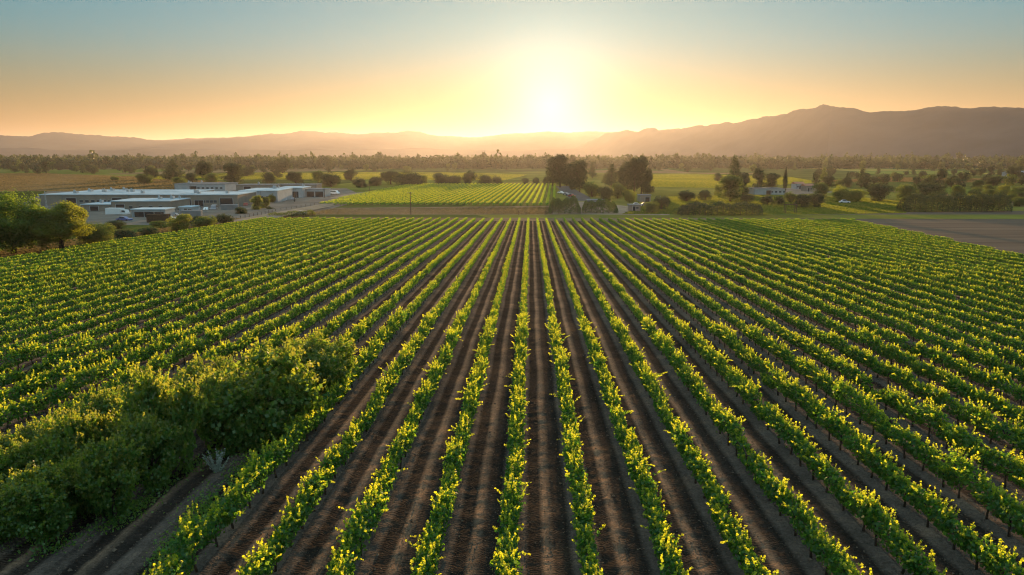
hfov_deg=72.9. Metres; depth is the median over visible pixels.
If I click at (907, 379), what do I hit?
vine row
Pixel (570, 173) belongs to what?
tree
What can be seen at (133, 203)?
warehouse
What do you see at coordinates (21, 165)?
tree
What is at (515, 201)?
vine row
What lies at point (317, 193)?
door
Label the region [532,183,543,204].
vine row
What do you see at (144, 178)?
tree
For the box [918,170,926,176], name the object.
tree
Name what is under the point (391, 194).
vine row
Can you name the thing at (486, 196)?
vine row
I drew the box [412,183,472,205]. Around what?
vine row
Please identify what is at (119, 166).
tree
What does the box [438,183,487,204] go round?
vine row
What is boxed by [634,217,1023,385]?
vine row
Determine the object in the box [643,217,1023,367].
vine row
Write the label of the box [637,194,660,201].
shed
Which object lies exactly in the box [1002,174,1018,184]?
tree
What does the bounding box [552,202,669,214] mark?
parking area
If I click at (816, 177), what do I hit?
tree
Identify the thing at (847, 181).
tree
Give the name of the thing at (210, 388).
bush
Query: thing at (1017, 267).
vine row
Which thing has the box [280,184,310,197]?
warehouse
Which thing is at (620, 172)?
tree
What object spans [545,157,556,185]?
tree
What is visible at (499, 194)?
vine row
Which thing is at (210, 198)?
warehouse
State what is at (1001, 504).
vine row
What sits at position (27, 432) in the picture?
bush
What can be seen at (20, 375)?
vine row
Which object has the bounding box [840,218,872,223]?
vine row
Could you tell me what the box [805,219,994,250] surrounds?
vine row
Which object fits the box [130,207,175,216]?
warehouse
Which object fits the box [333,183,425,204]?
vine row
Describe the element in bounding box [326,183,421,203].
vine row
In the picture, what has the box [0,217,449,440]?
vine row
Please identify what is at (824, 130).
mountain
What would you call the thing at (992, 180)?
tree
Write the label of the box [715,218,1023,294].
vine row
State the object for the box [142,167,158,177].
tree
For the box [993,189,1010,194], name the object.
fruit tree
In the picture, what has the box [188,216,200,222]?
bush
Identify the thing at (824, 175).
tree
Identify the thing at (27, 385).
vine row
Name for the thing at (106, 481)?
bush
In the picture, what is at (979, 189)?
fruit tree
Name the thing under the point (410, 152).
foothill
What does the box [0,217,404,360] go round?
vine row
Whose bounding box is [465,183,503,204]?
vine row
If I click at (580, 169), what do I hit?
tree
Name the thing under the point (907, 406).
vine row
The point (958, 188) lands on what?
tree
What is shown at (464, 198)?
vine row
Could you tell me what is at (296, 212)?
hedge
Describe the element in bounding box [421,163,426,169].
tree
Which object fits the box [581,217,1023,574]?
vine row
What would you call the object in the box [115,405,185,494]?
bush
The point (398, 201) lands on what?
vine row
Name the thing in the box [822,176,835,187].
tree
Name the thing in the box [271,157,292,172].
tree
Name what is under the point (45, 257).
vine row
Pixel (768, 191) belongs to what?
farm building
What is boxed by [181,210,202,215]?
storage container
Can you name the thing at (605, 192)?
tree
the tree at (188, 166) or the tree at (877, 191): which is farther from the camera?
the tree at (188, 166)
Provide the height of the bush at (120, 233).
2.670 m
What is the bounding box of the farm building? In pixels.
[748,187,785,194]
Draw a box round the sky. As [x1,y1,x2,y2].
[0,0,1023,139]
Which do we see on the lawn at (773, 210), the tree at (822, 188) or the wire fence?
the tree at (822, 188)
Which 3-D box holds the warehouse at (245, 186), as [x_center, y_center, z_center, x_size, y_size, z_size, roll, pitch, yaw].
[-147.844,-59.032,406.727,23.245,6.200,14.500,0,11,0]
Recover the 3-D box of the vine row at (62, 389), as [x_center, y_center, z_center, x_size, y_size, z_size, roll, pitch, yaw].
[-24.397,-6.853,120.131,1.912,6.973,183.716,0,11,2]
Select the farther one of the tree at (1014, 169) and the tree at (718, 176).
the tree at (1014, 169)
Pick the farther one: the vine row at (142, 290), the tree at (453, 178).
the tree at (453, 178)
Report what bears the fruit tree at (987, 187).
on the ground at (800, 173)
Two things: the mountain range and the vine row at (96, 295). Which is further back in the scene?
the mountain range
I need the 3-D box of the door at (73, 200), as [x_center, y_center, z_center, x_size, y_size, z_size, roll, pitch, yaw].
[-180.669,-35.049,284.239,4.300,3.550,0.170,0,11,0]
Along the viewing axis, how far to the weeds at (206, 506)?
28.13 m
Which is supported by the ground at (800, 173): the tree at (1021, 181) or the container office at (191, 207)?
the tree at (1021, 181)
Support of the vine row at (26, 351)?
on the vineyard soil
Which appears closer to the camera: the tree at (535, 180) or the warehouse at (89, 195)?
the warehouse at (89, 195)
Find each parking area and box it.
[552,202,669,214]
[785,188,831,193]
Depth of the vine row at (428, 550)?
30.92 m
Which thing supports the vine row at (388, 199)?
on the ground at (800, 173)
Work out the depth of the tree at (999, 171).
697.78 m
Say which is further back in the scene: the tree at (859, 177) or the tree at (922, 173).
the tree at (922, 173)
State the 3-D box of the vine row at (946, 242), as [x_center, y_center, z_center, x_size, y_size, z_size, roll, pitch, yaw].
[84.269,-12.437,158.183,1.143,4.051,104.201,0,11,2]
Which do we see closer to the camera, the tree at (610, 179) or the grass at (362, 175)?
the tree at (610, 179)
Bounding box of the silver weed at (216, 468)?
[202,448,228,472]
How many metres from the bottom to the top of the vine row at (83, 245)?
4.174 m
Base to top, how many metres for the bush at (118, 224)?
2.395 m
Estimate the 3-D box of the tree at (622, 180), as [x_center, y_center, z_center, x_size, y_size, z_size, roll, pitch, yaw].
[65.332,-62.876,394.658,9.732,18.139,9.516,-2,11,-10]
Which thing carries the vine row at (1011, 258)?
on the vineyard soil
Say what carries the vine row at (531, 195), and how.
on the ground at (800, 173)
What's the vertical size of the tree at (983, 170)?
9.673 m
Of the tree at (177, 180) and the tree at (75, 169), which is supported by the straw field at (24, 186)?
the tree at (177, 180)
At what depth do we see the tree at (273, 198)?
302.80 m
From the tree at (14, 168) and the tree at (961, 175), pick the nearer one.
the tree at (961, 175)
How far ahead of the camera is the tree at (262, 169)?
864.64 m
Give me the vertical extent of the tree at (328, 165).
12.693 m
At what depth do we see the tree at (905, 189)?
310.76 m
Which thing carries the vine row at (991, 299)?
on the vineyard soil
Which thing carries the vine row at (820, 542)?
on the vineyard soil
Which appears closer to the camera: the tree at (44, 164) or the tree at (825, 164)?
the tree at (44, 164)
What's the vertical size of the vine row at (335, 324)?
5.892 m
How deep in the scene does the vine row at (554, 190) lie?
377.05 m
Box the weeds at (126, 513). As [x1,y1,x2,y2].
[8,435,277,566]
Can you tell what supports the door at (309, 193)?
in the warehouse at (314, 192)
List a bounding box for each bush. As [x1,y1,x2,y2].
[0,417,54,450]
[0,431,9,457]
[0,436,40,483]
[0,460,82,544]
[0,472,13,514]
[0,509,20,550]
[15,423,101,480]
[33,408,112,454]
[49,448,96,521]
[59,385,126,425]
[66,430,145,518]
[75,221,115,245]
[95,408,152,464]
[108,362,209,480]
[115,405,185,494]
[170,354,228,439]
[193,366,270,455]
[195,336,328,460]
[205,355,239,379]
[262,337,305,374]
[293,329,357,400]
[293,381,319,420]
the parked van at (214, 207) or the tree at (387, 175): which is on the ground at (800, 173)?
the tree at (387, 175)
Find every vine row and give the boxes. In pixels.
[0,217,265,261]
[0,217,273,263]
[0,217,283,266]
[0,217,290,271]
[0,217,301,276]
[0,217,309,276]
[0,217,318,283]
[0,217,325,285]
[0,217,334,291]
[0,217,343,300]
[0,217,370,317]
[0,217,379,325]
[0,217,388,335]
[0,217,395,347]
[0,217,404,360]
[0,217,414,374]
[0,217,423,388]
[0,217,431,404]
[0,217,440,433]
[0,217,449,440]
[0,218,351,304]
[0,218,361,310]
[73,218,458,413]
[142,218,493,574]
[236,218,502,574]
[238,217,467,367]
[308,218,475,341]
[320,184,412,203]
[325,218,510,574]
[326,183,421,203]
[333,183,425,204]
[338,184,407,197]
[339,183,429,204]
[339,218,484,346]
[347,183,433,204]
[352,183,437,204]
[359,183,440,205]
[366,183,444,204]
[373,183,447,204]
[379,183,453,204]
[386,183,455,204]
[392,183,459,205]
[399,183,464,204]
[405,183,468,204]
[405,217,520,574]
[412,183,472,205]
[419,183,476,204]
[425,183,480,204]
[432,183,484,205]
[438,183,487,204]
[445,183,491,204]
[452,183,496,205]
[459,183,499,204]
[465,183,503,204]
[472,183,507,205]
[479,183,511,204]
[485,183,515,204]
[489,217,530,574]
[492,183,519,205]
[499,183,523,204]
[505,183,527,204]
[512,183,531,205]
[519,183,535,204]
[526,183,539,205]
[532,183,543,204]
[536,218,605,574]
[539,183,547,205]
[545,218,692,574]
[546,183,551,204]
[553,184,555,202]
[554,218,778,574]
[563,218,871,574]
[572,218,947,574]
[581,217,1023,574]
[590,217,1023,537]
[599,218,1023,488]
[608,218,1023,456]
[617,218,1023,426]
[625,218,1023,407]
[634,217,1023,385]
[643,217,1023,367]
[652,218,1023,355]
[662,218,1023,345]
[670,218,1023,334]
[678,218,1023,320]
[688,218,1023,312]
[697,218,1023,305]
[706,218,1023,298]
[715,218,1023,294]
[724,218,1023,286]
[734,218,1023,281]
[743,218,1023,278]
[750,218,1023,272]
[762,219,1023,269]
[770,218,1023,266]
[777,218,1023,262]
[787,218,1023,261]
[795,218,1023,257]
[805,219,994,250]
[814,218,952,240]
[824,219,924,233]
[832,218,897,229]
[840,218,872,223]
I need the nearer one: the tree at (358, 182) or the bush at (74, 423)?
the bush at (74, 423)
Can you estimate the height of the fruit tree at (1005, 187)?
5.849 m
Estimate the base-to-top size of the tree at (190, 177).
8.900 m
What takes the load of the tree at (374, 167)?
on the ground at (800, 173)
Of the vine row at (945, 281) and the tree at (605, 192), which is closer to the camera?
the vine row at (945, 281)
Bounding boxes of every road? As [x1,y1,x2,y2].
[217,189,403,223]
[556,186,589,200]
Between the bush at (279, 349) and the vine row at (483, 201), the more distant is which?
the vine row at (483, 201)
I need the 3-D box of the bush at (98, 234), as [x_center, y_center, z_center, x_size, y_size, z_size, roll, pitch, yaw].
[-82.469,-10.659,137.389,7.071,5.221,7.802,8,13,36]
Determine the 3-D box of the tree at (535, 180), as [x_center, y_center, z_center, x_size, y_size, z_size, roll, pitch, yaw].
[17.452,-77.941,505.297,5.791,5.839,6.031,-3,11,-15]
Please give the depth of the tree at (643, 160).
375.75 m
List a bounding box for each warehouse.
[38,187,214,205]
[80,199,110,210]
[110,195,190,209]
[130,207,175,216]
[173,189,256,205]
[174,180,238,190]
[236,182,280,190]
[238,185,292,201]
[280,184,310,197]
[281,183,321,187]
[305,188,330,196]
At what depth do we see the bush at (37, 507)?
25.27 m
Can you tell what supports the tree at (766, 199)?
on the lawn at (773, 210)
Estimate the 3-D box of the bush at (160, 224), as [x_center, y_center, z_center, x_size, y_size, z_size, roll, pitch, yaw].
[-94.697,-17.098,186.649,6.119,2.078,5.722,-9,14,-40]
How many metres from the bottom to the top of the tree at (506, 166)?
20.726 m
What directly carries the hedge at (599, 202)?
on the ground at (800, 173)
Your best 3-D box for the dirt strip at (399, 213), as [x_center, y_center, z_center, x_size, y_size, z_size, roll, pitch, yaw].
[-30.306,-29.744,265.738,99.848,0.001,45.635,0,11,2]
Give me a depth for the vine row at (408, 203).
345.63 m
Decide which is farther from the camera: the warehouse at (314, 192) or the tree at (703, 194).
the warehouse at (314, 192)
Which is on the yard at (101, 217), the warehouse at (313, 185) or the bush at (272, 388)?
the warehouse at (313, 185)
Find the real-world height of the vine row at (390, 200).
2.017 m
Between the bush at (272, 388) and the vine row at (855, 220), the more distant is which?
the vine row at (855, 220)
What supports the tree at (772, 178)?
on the ground at (800, 173)
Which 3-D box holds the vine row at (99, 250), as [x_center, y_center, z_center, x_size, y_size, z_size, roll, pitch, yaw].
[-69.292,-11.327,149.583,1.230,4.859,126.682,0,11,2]
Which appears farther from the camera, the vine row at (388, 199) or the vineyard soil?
the vine row at (388, 199)
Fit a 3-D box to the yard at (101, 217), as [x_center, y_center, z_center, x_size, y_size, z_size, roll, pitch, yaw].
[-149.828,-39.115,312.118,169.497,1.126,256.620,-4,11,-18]
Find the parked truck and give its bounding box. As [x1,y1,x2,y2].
[105,208,129,213]
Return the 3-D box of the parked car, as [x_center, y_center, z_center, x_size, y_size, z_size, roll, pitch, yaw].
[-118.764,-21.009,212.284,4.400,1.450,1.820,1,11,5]
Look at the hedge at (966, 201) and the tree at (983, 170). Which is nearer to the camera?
the hedge at (966, 201)
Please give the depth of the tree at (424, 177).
489.05 m
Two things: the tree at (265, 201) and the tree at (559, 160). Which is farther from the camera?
the tree at (559, 160)
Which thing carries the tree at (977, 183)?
on the ground at (800, 173)
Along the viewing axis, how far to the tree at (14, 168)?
883.08 m
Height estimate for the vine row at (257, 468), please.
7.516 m
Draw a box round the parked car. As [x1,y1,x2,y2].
[116,216,132,220]
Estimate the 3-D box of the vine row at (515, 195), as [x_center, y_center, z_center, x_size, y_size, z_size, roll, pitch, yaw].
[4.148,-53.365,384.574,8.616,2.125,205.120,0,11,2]
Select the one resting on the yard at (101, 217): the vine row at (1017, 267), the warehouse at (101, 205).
the warehouse at (101, 205)
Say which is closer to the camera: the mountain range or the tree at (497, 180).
the tree at (497, 180)
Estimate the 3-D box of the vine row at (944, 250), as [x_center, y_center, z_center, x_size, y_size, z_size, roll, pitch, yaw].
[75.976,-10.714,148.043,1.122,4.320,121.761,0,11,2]
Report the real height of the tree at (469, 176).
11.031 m
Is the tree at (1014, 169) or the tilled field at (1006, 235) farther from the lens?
the tree at (1014, 169)
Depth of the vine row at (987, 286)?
100.79 m
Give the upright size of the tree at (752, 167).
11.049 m
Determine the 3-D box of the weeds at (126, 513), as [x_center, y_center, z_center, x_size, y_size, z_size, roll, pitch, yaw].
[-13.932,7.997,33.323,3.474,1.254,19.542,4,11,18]
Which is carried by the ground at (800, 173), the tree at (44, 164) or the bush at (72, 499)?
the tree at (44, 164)
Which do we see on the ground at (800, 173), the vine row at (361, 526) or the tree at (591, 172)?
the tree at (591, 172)
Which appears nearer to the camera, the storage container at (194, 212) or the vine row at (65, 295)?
the vine row at (65, 295)
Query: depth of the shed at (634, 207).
258.06 m
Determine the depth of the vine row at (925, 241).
138.80 m
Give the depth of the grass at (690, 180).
568.06 m
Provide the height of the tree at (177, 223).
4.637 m
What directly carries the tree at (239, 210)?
on the yard at (101, 217)
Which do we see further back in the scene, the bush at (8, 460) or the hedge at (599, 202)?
the hedge at (599, 202)
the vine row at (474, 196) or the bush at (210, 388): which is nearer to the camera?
the bush at (210, 388)
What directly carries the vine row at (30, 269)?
on the vineyard soil
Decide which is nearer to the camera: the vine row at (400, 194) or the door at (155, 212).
the door at (155, 212)
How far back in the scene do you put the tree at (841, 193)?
311.76 m
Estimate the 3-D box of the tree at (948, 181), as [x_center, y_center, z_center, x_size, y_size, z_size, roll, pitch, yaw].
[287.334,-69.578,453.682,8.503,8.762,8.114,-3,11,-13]
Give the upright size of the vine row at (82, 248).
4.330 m
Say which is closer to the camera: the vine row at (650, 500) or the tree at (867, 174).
the vine row at (650, 500)
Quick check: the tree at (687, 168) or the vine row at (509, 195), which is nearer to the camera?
the vine row at (509, 195)
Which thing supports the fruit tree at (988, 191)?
on the ground at (800, 173)
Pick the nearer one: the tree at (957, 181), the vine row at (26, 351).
the vine row at (26, 351)
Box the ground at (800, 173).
[0,166,1023,253]
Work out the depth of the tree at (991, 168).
678.44 m
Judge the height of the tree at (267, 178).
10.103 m
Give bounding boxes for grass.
[0,210,314,259]
[155,172,527,179]
[315,207,550,213]
[650,174,813,187]
[821,177,1018,182]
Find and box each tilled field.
[766,218,1023,254]
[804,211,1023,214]
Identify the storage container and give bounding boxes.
[146,214,170,222]
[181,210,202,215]
[220,204,238,209]
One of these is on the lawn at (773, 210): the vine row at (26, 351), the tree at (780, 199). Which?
the tree at (780, 199)
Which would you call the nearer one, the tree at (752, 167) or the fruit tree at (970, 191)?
the fruit tree at (970, 191)
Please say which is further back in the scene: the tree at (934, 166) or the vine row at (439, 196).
the tree at (934, 166)
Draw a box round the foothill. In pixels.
[0,147,585,157]
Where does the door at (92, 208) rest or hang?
in the warehouse at (101, 205)
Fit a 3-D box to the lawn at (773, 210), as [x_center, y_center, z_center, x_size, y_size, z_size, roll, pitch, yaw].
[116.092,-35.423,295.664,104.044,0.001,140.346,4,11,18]
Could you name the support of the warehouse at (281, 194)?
on the yard at (101, 217)
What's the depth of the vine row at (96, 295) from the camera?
83.45 m
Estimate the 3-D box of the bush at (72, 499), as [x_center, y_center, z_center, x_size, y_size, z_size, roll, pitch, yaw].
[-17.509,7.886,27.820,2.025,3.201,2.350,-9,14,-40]
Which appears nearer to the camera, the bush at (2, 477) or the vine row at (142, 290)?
the bush at (2, 477)
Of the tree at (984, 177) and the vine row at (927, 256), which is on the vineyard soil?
the vine row at (927, 256)
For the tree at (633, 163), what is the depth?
376.20 m
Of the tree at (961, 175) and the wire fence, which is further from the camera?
the tree at (961, 175)
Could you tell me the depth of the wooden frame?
250.89 m
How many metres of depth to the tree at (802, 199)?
278.05 m
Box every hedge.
[268,210,315,215]
[548,195,580,213]
[582,198,618,212]
[677,200,762,215]
[896,190,1012,211]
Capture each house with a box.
[791,182,804,188]
[801,184,813,190]
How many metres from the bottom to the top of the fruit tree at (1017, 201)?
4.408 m
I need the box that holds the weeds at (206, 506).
[141,383,337,574]
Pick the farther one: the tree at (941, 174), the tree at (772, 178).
the tree at (941, 174)
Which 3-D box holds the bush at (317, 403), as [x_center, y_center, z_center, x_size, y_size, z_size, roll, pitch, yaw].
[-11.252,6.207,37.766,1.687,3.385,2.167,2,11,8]
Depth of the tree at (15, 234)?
120.86 m
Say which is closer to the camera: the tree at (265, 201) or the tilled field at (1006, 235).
the tilled field at (1006, 235)
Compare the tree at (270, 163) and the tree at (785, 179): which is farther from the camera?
the tree at (270, 163)
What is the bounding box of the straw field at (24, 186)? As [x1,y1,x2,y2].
[0,173,202,191]
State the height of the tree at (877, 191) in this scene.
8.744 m
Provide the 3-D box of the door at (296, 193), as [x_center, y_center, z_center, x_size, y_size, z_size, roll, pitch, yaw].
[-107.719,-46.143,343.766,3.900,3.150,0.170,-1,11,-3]
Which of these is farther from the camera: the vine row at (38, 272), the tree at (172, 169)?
the tree at (172, 169)
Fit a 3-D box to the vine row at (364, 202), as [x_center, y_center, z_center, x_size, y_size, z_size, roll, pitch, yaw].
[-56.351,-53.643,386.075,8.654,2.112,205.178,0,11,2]
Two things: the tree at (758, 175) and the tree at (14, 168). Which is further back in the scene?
the tree at (14, 168)
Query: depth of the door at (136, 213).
223.88 m
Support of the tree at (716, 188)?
on the lawn at (773, 210)
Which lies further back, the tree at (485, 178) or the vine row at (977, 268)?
the tree at (485, 178)
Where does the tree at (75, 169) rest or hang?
on the ground at (800, 173)
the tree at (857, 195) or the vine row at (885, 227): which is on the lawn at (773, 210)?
the tree at (857, 195)
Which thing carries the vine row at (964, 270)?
on the vineyard soil
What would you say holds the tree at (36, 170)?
on the ground at (800, 173)
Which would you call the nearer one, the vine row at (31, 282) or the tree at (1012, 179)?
the vine row at (31, 282)
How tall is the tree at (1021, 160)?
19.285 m
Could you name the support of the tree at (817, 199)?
on the lawn at (773, 210)
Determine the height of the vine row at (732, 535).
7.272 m
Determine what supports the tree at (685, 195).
on the lawn at (773, 210)
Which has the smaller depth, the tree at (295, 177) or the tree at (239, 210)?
the tree at (239, 210)
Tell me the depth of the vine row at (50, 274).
107.86 m
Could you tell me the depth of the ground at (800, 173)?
427.71 m
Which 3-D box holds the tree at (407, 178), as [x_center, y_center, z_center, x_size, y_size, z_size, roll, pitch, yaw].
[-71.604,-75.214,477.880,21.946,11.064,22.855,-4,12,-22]
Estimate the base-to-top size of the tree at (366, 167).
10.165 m
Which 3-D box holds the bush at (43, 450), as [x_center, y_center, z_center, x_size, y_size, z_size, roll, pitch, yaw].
[-19.145,7.475,29.324,3.417,3.537,3.676,5,12,23]
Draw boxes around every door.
[66,198,76,204]
[89,206,98,210]
[115,204,124,207]
[134,211,143,216]
[144,211,153,216]
[154,211,163,213]
[194,200,203,205]
[219,198,232,204]
[292,191,298,197]
[306,191,314,196]
[315,191,323,196]
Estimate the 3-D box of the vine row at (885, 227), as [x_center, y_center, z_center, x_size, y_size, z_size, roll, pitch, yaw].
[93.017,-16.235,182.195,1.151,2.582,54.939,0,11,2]
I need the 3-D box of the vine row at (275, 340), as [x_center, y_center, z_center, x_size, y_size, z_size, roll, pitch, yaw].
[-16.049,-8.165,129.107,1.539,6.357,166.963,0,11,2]
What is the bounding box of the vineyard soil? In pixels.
[0,220,1023,574]
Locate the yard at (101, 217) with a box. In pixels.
[18,188,355,224]
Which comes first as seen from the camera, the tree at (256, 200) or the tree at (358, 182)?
the tree at (256, 200)
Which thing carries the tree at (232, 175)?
on the ground at (800, 173)
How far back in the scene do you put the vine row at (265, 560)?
30.93 m
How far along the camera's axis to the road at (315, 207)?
258.23 m
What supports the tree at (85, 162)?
on the ground at (800, 173)
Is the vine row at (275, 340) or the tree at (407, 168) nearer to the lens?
the vine row at (275, 340)
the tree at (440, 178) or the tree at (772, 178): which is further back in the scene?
the tree at (440, 178)
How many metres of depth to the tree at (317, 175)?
533.55 m
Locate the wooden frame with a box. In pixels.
[784,204,797,212]
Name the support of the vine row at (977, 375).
on the vineyard soil
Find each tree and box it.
[0,187,51,253]
[4,158,11,168]
[10,165,18,171]
[18,163,25,170]
[21,200,96,250]
[32,166,42,173]
[40,159,50,172]
[48,161,55,169]
[54,162,62,169]
[68,163,76,170]
[72,166,78,171]
[78,163,86,172]
[83,160,88,167]
[84,164,98,171]
[90,167,97,173]
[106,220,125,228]
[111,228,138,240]
[115,162,123,170]
[127,165,137,172]
[135,174,153,182]
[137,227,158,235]
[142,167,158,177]
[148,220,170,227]
[158,160,185,180]
[165,214,191,230]
[171,177,187,183]
[184,163,191,170]
[184,172,198,181]
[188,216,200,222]
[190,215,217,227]
[194,160,213,180]
[203,173,218,181]
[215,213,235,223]
[221,163,243,183]
[235,207,247,213]
[240,166,257,175]
[250,195,262,209]
[258,197,270,207]
[259,161,267,172]
[260,171,276,183]
[268,160,274,171]
[268,193,275,201]
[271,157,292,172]
[273,170,282,176]
[285,171,304,183]
[311,171,324,182]
[320,171,340,186]
[326,163,331,171]
[343,168,357,180]
[352,177,367,186]
[363,164,368,170]
[368,176,382,185]
[370,164,376,171]
[379,170,399,183]
[393,170,424,184]
[403,166,411,171]
[418,175,427,182]
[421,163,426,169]
[433,173,449,183]
[446,174,462,183]
[462,170,477,183]
[476,175,492,183]
[492,175,502,183]
[501,158,509,169]
[521,178,528,183]
[532,177,539,183]
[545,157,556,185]
[551,154,568,186]
[563,162,575,189]
[570,160,588,191]
[583,181,599,196]
[588,162,596,177]
[596,186,613,200]
[602,163,617,185]
[611,182,626,198]
[614,167,626,182]
[618,161,632,190]
[622,189,636,202]
[626,157,644,192]
[635,155,650,193]
[641,168,654,193]
[643,201,659,212]
[652,195,669,208]
[677,190,695,200]
[684,165,691,171]
[696,189,711,199]
[707,162,714,170]
[713,173,722,180]
[713,184,723,196]
[716,175,743,200]
[722,156,744,191]
[739,172,750,193]
[740,194,755,202]
[749,164,756,171]
[751,167,765,187]
[759,195,774,204]
[763,173,780,187]
[773,196,785,204]
[783,167,787,191]
[783,191,796,201]
[793,193,812,206]
[809,192,824,206]
[811,172,820,182]
[811,182,829,196]
[820,167,827,180]
[821,157,828,168]
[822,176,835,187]
[831,185,850,200]
[835,179,843,184]
[841,176,853,187]
[848,189,869,200]
[855,169,865,187]
[859,161,865,171]
[859,173,871,185]
[861,175,871,187]
[866,182,894,200]
[871,176,878,183]
[876,173,890,184]
[891,172,903,180]
[893,183,918,200]
[912,176,920,184]
[912,182,947,196]
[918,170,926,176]
[920,174,936,183]
[928,172,937,183]
[930,161,938,170]
[934,168,947,185]
[945,175,957,186]
[949,185,966,196]
[951,178,966,187]
[957,171,969,182]
[967,188,978,194]
[970,169,977,175]
[970,180,984,188]
[972,186,982,194]
[977,167,986,176]
[980,174,987,184]
[981,189,997,195]
[983,184,998,190]
[985,174,1004,185]
[987,165,995,176]
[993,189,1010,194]
[996,168,1004,175]
[998,184,1010,194]
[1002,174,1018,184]
[1003,194,1017,201]
[1005,165,1023,176]
[1011,185,1023,191]
[1012,196,1023,205]
[1016,157,1023,170]
[1018,176,1023,184]
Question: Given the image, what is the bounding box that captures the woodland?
[0,149,1023,168]
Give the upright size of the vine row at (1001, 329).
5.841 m
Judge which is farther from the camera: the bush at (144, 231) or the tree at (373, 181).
the tree at (373, 181)
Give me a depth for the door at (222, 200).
276.38 m
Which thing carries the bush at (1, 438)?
on the vineyard soil
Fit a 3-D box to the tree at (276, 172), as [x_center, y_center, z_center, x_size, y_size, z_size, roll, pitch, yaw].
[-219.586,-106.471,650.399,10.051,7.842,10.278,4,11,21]
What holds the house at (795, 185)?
on the ground at (800, 173)
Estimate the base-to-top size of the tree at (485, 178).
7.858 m
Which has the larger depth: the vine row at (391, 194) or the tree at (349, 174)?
the tree at (349, 174)
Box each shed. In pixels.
[627,204,640,210]
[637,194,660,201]
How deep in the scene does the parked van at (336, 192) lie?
370.67 m
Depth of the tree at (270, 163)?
888.71 m
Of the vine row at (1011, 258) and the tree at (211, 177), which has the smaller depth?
the vine row at (1011, 258)
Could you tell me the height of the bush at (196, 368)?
4.567 m
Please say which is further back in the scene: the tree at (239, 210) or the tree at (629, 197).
the tree at (629, 197)
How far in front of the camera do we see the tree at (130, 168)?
833.46 m
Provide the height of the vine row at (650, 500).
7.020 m
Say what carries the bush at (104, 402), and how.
on the vineyard soil
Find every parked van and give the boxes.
[210,204,217,209]
[330,190,339,194]
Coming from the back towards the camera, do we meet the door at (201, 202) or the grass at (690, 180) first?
the grass at (690, 180)
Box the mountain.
[571,104,1023,158]
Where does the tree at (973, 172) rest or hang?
on the ground at (800, 173)
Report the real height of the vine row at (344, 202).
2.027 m
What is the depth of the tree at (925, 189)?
345.57 m
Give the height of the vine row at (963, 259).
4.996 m
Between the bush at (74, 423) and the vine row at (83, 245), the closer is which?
the bush at (74, 423)
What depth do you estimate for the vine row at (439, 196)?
349.18 m
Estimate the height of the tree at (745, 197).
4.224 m
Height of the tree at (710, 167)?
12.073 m
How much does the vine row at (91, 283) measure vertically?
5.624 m
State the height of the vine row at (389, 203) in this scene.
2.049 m
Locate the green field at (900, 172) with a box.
[855,171,963,173]
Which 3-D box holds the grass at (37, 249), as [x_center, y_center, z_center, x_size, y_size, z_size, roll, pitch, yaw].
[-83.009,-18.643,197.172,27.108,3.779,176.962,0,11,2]
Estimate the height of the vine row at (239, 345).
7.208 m
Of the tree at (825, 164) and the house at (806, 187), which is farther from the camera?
the tree at (825, 164)
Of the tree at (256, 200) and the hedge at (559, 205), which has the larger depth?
the tree at (256, 200)
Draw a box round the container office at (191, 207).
[178,205,205,211]
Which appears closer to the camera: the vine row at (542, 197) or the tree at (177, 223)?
the tree at (177, 223)
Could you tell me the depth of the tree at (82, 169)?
826.73 m
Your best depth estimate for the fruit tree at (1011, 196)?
307.36 m
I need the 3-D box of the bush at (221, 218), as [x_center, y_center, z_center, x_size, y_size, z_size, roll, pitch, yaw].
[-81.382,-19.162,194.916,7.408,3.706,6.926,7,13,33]
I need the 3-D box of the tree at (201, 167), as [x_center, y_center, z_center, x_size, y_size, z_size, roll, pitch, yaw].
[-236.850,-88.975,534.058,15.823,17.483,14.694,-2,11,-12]
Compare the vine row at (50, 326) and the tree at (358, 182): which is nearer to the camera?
the vine row at (50, 326)
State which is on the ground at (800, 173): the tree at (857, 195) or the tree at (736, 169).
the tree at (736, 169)
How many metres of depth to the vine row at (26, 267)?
118.76 m
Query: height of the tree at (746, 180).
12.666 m
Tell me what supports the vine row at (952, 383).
on the vineyard soil
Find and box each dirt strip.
[302,217,755,220]
[315,206,562,214]
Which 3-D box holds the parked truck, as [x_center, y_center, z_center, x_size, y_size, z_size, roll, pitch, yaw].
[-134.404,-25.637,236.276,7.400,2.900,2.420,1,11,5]
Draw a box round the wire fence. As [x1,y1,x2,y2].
[187,194,366,227]
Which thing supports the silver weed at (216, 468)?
on the ground at (800, 173)
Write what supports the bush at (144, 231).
on the ground at (800, 173)
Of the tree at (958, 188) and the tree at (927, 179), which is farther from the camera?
the tree at (927, 179)
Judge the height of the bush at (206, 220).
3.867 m
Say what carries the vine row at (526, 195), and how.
on the ground at (800, 173)
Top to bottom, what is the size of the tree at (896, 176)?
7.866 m
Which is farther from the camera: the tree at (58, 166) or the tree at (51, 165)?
the tree at (51, 165)
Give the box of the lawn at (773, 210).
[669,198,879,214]
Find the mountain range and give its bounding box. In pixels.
[0,131,620,150]
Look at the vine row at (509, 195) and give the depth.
345.76 m

